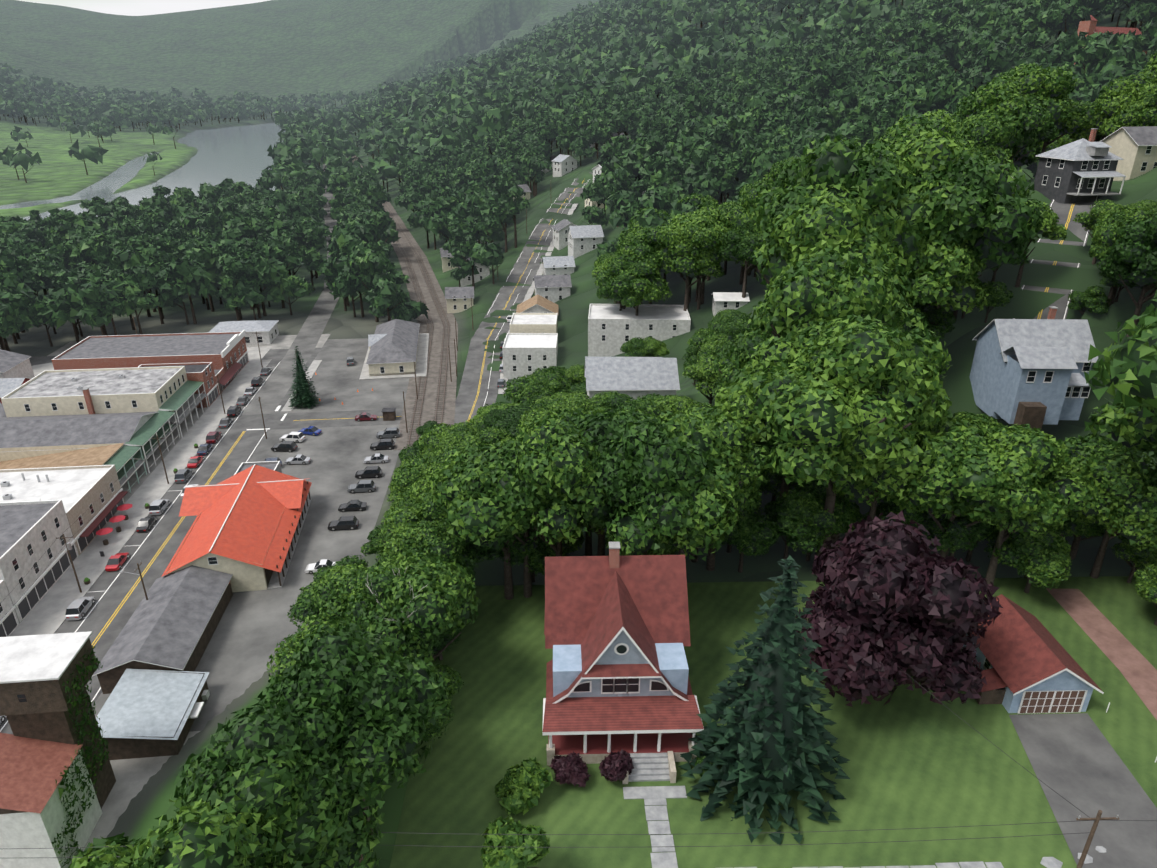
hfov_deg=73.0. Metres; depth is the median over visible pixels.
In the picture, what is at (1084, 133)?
tree
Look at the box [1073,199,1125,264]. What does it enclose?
tree
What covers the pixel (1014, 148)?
tree
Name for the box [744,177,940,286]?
tree
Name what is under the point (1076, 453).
tree
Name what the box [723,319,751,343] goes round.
tree
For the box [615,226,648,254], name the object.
tree
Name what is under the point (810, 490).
tree
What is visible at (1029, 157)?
tree
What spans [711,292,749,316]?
shed
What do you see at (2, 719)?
car
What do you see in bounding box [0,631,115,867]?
building
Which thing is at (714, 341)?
tree
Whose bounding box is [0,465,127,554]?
tan building
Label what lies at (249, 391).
car
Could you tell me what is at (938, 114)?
tree
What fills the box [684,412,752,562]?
tree
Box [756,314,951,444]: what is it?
tree
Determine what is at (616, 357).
gray building
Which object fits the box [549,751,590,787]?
purple shrub
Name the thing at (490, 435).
tree
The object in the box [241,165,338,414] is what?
road
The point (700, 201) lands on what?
tree
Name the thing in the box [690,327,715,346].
tree
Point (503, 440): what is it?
tree
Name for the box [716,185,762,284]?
tree
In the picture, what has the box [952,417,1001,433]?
tree
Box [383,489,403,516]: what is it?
tree
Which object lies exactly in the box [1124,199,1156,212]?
tree
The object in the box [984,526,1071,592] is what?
tree
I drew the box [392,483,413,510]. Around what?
tree
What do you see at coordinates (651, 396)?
tree
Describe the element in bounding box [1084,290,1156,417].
tree
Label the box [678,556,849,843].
spruce tree
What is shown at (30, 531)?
white building
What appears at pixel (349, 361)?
car
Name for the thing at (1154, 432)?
tree
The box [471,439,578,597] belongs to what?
tree
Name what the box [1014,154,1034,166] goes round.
tree
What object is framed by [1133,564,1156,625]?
tree
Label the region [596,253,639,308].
tree
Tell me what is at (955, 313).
tree
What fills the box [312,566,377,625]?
tree
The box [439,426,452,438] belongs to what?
tree
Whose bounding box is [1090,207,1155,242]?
tree
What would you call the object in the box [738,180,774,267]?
tree
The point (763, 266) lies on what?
tree
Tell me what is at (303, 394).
spruce tree
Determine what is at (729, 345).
tree
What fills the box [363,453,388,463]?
car
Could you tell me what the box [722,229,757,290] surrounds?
tree
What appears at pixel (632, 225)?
tree
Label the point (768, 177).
tree
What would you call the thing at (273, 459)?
car
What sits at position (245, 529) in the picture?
train depot
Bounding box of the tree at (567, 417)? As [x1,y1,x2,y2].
[539,408,608,555]
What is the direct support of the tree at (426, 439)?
on the terrain ground at (297, 48)
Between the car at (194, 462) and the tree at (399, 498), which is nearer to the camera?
the tree at (399, 498)
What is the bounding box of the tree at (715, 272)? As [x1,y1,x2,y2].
[682,248,723,309]
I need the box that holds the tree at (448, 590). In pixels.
[360,553,480,665]
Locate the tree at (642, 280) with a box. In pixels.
[606,259,672,315]
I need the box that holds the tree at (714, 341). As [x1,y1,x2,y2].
[706,333,725,349]
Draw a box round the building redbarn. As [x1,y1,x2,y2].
[0,378,31,403]
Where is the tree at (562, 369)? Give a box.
[549,366,566,374]
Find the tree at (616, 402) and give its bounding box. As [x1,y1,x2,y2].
[601,394,632,412]
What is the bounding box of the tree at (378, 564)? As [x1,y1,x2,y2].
[371,549,392,568]
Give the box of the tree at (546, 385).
[528,372,570,404]
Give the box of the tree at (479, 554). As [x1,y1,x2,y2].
[434,517,503,562]
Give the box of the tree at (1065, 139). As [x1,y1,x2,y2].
[1045,134,1075,151]
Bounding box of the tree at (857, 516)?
[840,500,870,533]
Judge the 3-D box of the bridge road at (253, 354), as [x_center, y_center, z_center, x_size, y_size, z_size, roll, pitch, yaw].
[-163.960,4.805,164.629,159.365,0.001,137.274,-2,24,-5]
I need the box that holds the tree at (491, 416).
[477,409,504,431]
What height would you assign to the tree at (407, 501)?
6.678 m
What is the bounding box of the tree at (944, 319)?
[921,303,956,333]
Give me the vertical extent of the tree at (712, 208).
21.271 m
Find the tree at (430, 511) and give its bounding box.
[416,470,448,523]
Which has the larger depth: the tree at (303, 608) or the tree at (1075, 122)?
the tree at (1075, 122)
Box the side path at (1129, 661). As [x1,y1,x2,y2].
[1046,588,1156,719]
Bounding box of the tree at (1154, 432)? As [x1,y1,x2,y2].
[1140,398,1156,461]
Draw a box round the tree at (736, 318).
[722,316,748,334]
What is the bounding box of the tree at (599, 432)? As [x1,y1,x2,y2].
[567,412,650,555]
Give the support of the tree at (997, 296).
on the terrain ground at (297, 48)
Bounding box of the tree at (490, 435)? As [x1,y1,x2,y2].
[452,427,512,452]
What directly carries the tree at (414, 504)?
on the terrain ground at (297, 48)
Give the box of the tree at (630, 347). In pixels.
[620,337,656,356]
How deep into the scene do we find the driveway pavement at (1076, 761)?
55.18 m
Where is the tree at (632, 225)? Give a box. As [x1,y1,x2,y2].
[617,206,669,240]
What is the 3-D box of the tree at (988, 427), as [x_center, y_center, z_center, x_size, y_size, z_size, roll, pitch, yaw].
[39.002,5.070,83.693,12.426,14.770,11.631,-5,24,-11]
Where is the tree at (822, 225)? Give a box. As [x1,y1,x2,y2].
[756,180,919,308]
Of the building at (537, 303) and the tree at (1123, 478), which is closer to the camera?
the tree at (1123, 478)
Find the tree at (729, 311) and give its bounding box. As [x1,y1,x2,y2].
[720,309,745,316]
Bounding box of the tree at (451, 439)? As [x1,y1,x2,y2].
[430,431,471,459]
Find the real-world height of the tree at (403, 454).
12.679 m
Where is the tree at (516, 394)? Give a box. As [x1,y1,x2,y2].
[502,375,534,404]
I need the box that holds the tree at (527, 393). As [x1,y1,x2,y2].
[522,372,570,404]
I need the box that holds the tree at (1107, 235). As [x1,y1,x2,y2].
[1089,207,1154,306]
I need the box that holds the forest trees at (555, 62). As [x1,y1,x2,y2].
[0,0,913,192]
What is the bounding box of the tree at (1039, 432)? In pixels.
[987,423,1073,483]
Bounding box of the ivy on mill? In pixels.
[51,646,110,867]
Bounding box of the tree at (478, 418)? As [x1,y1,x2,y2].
[472,406,489,424]
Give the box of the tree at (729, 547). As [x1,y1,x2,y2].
[726,486,762,552]
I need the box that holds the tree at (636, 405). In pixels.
[612,401,646,412]
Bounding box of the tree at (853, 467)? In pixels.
[791,324,952,552]
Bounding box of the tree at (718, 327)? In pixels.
[708,316,744,335]
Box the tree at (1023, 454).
[943,425,1098,583]
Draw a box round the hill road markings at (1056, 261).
[1011,176,1097,318]
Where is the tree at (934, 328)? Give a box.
[912,308,945,346]
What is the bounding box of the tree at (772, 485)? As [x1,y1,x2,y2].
[760,444,796,501]
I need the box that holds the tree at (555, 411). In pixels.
[537,407,568,416]
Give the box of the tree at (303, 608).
[287,572,329,625]
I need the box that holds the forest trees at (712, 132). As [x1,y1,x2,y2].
[0,0,1156,351]
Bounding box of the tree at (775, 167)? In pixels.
[769,158,790,183]
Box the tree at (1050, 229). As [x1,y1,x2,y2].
[1015,199,1067,286]
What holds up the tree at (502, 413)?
on the terrain ground at (297, 48)
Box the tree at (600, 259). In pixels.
[594,251,615,302]
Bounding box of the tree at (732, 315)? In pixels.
[712,313,739,334]
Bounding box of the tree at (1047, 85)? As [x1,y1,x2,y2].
[991,62,1077,178]
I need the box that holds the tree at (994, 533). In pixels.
[961,519,1008,561]
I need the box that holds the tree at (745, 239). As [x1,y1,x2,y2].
[719,213,765,297]
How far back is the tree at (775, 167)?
215.14 m
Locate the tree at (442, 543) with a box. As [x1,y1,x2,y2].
[394,521,478,586]
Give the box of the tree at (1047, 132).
[1003,93,1058,177]
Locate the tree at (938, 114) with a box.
[918,109,983,158]
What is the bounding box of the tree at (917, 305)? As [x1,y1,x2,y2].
[909,302,926,309]
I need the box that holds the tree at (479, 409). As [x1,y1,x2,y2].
[471,404,491,417]
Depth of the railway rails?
232.63 m
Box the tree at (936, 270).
[899,226,988,313]
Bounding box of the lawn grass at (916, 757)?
[390,576,1156,867]
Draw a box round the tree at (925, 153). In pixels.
[883,130,987,260]
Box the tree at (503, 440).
[476,437,517,445]
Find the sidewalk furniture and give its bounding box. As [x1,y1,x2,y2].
[84,443,197,584]
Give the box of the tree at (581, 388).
[569,384,586,395]
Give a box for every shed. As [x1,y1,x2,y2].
[96,669,209,759]
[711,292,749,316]
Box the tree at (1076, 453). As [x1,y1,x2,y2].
[1058,434,1112,537]
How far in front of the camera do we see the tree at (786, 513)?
77.78 m
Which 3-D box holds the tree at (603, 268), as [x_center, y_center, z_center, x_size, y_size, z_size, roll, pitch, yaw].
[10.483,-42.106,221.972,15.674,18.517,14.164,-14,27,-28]
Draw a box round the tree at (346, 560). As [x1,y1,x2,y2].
[311,554,368,585]
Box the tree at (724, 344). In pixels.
[716,338,734,357]
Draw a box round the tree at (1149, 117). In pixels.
[1104,92,1156,130]
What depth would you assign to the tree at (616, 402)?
105.64 m
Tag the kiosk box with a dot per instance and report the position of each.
(389, 414)
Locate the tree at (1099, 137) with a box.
[1094,134,1101,141]
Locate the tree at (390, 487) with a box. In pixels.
[388,468,405,499]
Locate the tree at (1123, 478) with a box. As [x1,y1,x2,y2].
[1067,444,1156,578]
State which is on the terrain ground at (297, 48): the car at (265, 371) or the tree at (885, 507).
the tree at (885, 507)
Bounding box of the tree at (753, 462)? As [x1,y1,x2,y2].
[706,413,771,570]
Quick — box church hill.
[1074,15,1146,64]
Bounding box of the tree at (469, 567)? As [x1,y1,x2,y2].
[430,552,475,588]
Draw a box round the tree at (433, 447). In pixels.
[423,439,441,459]
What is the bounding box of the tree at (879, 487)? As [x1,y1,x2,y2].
[832,429,930,522]
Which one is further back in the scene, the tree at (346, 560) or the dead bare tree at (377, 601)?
the tree at (346, 560)
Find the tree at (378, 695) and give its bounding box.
[255,619,448,838]
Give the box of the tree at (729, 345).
[726,337,743,356]
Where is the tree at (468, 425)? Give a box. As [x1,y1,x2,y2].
[440,422,480,440]
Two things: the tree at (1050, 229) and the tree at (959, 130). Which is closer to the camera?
the tree at (1050, 229)
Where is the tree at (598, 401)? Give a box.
[588,391,630,411]
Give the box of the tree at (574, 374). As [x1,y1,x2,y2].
[564,364,585,384]
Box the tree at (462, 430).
[448,425,476,435]
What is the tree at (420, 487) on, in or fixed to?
on the terrain ground at (297, 48)
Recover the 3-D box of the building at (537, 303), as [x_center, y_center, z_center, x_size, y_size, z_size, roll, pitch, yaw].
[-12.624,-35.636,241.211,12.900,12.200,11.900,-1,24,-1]
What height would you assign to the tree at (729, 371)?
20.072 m
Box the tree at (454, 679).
[423,657,463,702]
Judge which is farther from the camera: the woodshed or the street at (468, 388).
the street at (468, 388)
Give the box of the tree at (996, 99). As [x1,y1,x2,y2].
[955,76,1049,147]
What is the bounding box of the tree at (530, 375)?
[528,368,558,377]
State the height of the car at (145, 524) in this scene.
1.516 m
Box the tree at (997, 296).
[975,281,1013,322]
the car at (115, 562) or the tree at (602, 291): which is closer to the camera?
the car at (115, 562)
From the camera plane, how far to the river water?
801.30 m
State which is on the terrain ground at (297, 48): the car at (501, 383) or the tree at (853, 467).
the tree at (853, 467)
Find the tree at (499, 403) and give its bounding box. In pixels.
[492,401,520,407]
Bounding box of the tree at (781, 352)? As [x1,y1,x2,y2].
[712,336,811,498]
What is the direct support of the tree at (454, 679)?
on the terrain ground at (297, 48)
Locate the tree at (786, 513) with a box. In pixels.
[763,493,831,558]
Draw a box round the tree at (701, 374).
[682,354,721,406]
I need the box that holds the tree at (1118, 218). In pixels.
[1088,210,1151,303]
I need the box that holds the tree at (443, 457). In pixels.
[429,447,462,465]
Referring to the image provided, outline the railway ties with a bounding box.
[406,257,449,446]
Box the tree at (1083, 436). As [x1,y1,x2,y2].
[1061,434,1112,444]
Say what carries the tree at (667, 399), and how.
on the terrain ground at (297, 48)
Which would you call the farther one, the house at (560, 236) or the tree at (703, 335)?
the house at (560, 236)
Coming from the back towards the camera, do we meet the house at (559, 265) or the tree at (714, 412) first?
the house at (559, 265)
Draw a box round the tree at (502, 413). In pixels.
[496,410,507,418]
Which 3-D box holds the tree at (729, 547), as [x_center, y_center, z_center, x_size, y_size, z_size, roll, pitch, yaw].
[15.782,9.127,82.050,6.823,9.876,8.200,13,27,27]
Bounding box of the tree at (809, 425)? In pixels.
[740,321,936,555]
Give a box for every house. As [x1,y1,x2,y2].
[440,248,456,272]
[445,286,473,312]
[459,257,490,286]
[513,184,530,200]
[541,155,555,172]
[541,256,575,274]
[543,542,703,783]
[551,219,576,249]
[552,154,576,176]
[566,225,603,258]
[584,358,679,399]
[585,198,603,208]
[592,165,601,182]
[609,133,628,139]
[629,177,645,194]
[970,306,1097,429]
[1034,128,1125,203]
[1100,126,1156,180]
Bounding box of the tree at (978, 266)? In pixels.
[928,204,1000,323]
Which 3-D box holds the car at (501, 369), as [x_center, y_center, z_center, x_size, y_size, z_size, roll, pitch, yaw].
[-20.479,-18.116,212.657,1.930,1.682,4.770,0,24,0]
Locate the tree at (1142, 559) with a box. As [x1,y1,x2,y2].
[1111,534,1156,582]
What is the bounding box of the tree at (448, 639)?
[433,620,464,659]
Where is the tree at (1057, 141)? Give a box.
[1048,136,1060,146]
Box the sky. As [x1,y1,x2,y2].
[19,0,269,15]
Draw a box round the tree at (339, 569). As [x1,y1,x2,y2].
[315,563,368,612]
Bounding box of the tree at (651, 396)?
[632,393,663,403]
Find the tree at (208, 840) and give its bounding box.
[74,798,302,867]
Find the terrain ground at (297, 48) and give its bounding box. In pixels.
[0,0,1156,867]
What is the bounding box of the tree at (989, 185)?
[890,153,1043,354]
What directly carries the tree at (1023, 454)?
on the terrain ground at (297, 48)
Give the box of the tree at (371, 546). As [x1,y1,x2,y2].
[360,523,382,556]
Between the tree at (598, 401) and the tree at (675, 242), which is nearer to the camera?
the tree at (598, 401)
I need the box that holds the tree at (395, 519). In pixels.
[375,505,426,561]
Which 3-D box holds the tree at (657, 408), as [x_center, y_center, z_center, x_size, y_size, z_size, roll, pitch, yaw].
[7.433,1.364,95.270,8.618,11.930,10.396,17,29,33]
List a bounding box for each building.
[0,349,34,377]
[0,403,5,416]
[0,410,179,474]
[0,443,146,492]
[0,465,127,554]
[0,500,78,623]
[0,580,18,636]
[0,631,115,867]
[1,366,208,437]
[52,330,248,385]
[138,362,218,407]
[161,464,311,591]
[214,356,241,394]
[234,461,281,474]
[359,319,428,379]
[502,333,557,378]
[510,313,557,332]
[516,294,557,312]
[533,275,571,302]
[585,356,662,376]
[588,304,690,356]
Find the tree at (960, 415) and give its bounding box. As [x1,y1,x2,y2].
[939,411,1003,427]
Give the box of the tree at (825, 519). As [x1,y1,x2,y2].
[778,490,852,561]
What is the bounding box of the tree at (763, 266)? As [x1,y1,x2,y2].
[744,189,773,278]
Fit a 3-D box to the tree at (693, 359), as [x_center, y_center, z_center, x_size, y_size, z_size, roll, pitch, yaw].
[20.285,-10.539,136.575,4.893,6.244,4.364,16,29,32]
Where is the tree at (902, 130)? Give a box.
[863,113,981,159]
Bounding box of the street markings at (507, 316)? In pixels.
[468,182,586,419]
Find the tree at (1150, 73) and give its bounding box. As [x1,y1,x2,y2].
[1139,50,1156,83]
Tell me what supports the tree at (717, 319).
on the terrain ground at (297, 48)
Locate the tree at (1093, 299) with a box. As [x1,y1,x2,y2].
[1067,285,1110,314]
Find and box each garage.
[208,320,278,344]
[963,594,1103,713]
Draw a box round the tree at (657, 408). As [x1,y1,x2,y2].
[618,397,668,417]
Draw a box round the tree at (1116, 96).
[1089,74,1156,137]
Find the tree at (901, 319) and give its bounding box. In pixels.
[760,285,943,392]
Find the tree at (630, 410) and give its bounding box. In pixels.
[586,406,656,418]
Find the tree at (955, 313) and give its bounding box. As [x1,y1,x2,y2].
[951,263,1004,318]
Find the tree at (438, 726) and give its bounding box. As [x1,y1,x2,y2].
[420,675,454,741]
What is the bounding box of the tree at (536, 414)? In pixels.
[516,408,559,436]
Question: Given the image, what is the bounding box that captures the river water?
[0,123,285,219]
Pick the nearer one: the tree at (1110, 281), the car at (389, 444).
the tree at (1110, 281)
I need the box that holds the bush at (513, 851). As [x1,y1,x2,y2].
[480,815,549,867]
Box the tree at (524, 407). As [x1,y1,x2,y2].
[504,404,541,414]
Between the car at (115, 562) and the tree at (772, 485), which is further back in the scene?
the car at (115, 562)
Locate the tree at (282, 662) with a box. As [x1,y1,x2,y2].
[266,622,339,679]
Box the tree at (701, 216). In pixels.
[663,209,727,301]
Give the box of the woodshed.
[92,565,232,693]
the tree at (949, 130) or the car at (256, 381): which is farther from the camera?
the car at (256, 381)
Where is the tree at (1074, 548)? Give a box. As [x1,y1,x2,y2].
[1069,435,1109,559]
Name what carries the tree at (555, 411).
on the terrain ground at (297, 48)
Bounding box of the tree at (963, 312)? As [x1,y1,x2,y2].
[961,274,981,317]
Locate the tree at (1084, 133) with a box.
[1068,101,1106,141]
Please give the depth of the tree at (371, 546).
87.44 m
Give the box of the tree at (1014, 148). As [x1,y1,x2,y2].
[1001,127,1036,169]
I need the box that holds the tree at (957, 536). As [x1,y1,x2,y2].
[927,508,994,562]
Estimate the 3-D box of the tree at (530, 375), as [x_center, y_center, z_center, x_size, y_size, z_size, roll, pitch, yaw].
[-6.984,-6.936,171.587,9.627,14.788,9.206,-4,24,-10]
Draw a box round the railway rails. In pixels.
[355,157,448,444]
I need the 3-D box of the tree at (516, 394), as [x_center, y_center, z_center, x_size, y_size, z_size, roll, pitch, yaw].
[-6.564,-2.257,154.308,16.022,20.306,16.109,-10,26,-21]
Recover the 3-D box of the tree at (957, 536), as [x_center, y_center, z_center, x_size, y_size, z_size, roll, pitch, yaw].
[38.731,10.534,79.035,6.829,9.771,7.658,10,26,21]
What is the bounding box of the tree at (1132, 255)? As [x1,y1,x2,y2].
[1096,212,1156,336]
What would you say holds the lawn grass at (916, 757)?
on the terrain ground at (297, 48)
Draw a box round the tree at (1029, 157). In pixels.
[1014,139,1051,165]
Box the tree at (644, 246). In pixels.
[619,225,677,303]
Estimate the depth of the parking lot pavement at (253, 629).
142.19 m
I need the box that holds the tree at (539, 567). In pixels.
[525,530,584,576]
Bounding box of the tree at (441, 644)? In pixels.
[431,626,464,661]
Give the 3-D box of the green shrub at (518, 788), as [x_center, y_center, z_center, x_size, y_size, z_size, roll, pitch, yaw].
[-3.944,24.107,53.788,3.703,2.488,3.990,15,28,30]
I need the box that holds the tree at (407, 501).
[399,488,416,507]
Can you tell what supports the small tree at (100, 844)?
on the terrain ground at (297, 48)
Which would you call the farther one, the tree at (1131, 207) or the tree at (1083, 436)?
the tree at (1131, 207)
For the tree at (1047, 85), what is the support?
on the terrain ground at (297, 48)
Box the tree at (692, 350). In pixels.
[682,344,703,360]
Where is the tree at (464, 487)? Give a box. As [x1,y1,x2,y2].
[429,437,565,599]
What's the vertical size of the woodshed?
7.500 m
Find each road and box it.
[32,346,271,375]
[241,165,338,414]
[1012,178,1098,318]
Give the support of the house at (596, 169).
on the terrain ground at (297, 48)
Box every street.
[0,348,402,733]
[454,172,592,423]
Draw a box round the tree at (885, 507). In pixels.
[864,495,930,534]
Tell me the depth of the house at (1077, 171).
127.80 m
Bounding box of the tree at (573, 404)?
[546,395,602,416]
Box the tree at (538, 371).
[532,368,549,375]
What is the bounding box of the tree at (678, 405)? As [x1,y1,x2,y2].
[664,397,697,415]
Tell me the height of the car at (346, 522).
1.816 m
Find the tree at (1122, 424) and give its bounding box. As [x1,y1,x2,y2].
[1084,394,1156,451]
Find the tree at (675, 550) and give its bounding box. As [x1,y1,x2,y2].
[605,532,677,555]
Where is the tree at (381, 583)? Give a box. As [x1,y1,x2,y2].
[343,566,446,653]
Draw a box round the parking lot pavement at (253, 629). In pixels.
[48,334,408,850]
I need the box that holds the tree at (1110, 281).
[1099,265,1142,301]
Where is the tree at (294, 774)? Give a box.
[169,697,385,867]
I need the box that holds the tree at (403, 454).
[398,442,420,465]
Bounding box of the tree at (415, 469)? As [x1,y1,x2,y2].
[390,454,430,493]
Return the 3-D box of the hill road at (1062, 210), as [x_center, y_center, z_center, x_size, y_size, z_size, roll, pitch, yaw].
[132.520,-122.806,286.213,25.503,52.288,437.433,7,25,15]
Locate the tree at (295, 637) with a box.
[273,612,341,672]
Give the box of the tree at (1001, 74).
[979,71,1038,150]
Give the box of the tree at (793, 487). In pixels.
[789,480,797,490]
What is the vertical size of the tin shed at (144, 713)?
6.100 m
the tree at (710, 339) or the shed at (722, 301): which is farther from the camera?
the shed at (722, 301)
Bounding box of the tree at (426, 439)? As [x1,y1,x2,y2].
[417,423,452,455]
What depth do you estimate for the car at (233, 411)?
183.93 m
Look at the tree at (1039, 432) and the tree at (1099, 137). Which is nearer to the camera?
the tree at (1039, 432)
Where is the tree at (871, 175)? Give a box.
[753,134,915,259]
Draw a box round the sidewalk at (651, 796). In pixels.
[623,786,1105,867]
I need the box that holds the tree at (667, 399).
[654,395,683,406]
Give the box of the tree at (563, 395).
[535,391,589,403]
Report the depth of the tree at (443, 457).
89.53 m
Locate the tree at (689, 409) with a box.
[679,402,713,417]
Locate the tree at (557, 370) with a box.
[546,367,570,383]
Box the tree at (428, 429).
[416,426,437,454]
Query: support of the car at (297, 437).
on the parking lot pavement at (253, 629)
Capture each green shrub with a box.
[494,757,552,814]
[695,755,712,776]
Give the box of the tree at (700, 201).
[671,193,718,211]
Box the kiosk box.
[381,408,395,420]
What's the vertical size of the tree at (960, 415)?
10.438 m
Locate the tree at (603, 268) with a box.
[591,254,623,303]
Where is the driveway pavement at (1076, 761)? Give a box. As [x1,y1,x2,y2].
[1009,713,1156,867]
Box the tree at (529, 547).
[509,529,548,562]
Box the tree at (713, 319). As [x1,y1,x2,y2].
[707,312,727,325]
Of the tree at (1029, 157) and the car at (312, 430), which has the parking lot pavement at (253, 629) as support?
the car at (312, 430)
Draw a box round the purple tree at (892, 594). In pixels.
[795,511,1002,706]
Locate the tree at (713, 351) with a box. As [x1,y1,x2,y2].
[696,344,722,362]
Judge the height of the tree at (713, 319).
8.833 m
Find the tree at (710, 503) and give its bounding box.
[612,411,741,560]
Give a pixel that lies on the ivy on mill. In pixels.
(83, 734)
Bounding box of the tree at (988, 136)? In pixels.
[955,114,1015,167]
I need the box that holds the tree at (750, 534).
[713,506,779,572]
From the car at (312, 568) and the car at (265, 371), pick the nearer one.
the car at (312, 568)
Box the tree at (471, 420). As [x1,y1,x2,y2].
[466,414,483,424]
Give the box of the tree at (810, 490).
[792,480,849,534]
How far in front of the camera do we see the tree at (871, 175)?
96.06 m
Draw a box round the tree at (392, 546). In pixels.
[384,520,451,560]
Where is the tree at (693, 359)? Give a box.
[683,355,698,385]
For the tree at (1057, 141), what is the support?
on the terrain ground at (297, 48)
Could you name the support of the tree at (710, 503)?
on the terrain ground at (297, 48)
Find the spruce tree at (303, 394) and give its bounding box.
[287,346,323,408]
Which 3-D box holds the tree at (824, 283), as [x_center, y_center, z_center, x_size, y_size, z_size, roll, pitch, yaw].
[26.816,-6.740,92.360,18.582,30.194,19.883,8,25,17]
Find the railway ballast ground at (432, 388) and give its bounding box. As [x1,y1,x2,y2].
[348,155,457,449]
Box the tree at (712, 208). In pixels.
[700,205,717,280]
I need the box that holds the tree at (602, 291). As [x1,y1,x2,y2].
[594,258,631,310]
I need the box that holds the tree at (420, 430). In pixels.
[416,420,441,435]
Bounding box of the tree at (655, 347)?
[637,337,669,356]
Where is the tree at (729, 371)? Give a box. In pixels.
[711,330,773,401]
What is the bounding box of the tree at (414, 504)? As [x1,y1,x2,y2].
[385,499,422,521]
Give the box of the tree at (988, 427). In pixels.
[921,417,1001,442]
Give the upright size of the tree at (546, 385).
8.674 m
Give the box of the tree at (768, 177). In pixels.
[763,156,798,181]
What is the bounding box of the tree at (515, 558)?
[500,530,567,581]
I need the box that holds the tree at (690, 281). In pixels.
[674,265,693,302]
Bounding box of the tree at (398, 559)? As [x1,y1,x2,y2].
[347,550,461,635]
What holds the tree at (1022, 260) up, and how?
on the terrain ground at (297, 48)
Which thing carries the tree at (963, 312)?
on the terrain ground at (297, 48)
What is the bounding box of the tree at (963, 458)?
[896,417,1053,562]
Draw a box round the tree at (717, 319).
[716,312,739,321]
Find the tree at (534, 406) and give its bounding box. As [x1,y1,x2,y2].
[526,404,542,413]
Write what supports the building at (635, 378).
on the terrain ground at (297, 48)
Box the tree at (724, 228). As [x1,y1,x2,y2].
[681,220,732,304]
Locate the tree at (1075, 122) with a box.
[1034,92,1091,178]
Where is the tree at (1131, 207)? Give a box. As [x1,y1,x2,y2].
[1124,204,1147,210]
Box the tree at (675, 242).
[655,222,723,310]
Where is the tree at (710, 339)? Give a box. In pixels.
[700,335,719,349]
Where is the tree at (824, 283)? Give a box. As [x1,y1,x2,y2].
[728,244,903,368]
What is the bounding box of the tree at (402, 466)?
[393,458,408,474]
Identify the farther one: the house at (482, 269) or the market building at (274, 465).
the house at (482, 269)
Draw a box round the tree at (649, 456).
[591,414,730,555]
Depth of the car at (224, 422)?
178.70 m
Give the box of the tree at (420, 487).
[408,462,445,501]
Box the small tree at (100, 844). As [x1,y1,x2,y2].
[69,832,145,867]
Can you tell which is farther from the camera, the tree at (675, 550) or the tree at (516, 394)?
the tree at (516, 394)
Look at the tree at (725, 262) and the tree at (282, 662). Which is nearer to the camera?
the tree at (282, 662)
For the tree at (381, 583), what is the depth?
58.12 m
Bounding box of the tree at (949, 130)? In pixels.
[925,118,987,160]
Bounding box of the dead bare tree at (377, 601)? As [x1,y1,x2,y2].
[366,566,426,622]
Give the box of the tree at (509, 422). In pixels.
[491,410,526,438]
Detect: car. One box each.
[0,716,5,723]
[65,596,94,620]
[105,552,128,570]
[136,516,156,531]
[149,499,169,514]
[174,469,192,482]
[181,484,198,497]
[187,456,203,467]
[197,444,212,454]
[206,431,221,443]
[218,418,232,427]
[227,406,240,416]
[236,396,248,404]
[244,387,256,395]
[251,377,263,386]
[260,368,271,375]
[263,457,281,465]
[271,441,297,451]
[279,432,304,442]
[284,454,310,464]
[298,426,321,435]
[305,559,335,573]
[327,516,358,530]
[338,500,366,511]
[346,357,353,365]
[347,480,375,492]
[355,412,376,420]
[355,466,382,478]
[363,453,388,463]
[370,439,394,449]
[376,427,400,438]
[497,379,505,387]
[499,364,502,372]
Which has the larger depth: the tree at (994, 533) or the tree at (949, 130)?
the tree at (949, 130)
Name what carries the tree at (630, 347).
on the terrain ground at (297, 48)
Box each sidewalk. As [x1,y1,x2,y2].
[9,360,321,636]
[498,204,577,393]
[623,786,1105,867]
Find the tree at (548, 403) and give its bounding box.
[539,398,565,408]
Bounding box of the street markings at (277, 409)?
[0,362,398,731]
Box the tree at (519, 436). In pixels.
[517,413,563,437]
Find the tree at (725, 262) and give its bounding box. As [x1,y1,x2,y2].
[715,201,735,274]
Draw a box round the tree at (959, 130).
[951,117,964,139]
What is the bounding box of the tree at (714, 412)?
[691,406,772,481]
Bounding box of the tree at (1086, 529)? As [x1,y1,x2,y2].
[1050,514,1115,545]
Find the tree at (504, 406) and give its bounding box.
[479,403,519,421]
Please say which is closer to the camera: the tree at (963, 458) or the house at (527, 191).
the tree at (963, 458)
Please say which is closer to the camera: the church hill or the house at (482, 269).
the church hill
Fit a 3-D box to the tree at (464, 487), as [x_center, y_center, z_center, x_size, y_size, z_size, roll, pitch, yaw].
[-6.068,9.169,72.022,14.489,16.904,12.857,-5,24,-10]
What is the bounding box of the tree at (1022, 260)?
[991,237,1029,282]
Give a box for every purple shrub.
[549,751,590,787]
[599,749,633,781]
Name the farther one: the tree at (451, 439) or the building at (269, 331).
the building at (269, 331)
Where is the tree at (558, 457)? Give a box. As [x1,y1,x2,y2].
[490,415,623,556]
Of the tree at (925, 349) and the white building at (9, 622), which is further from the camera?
the white building at (9, 622)
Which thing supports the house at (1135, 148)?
on the terrain ground at (297, 48)

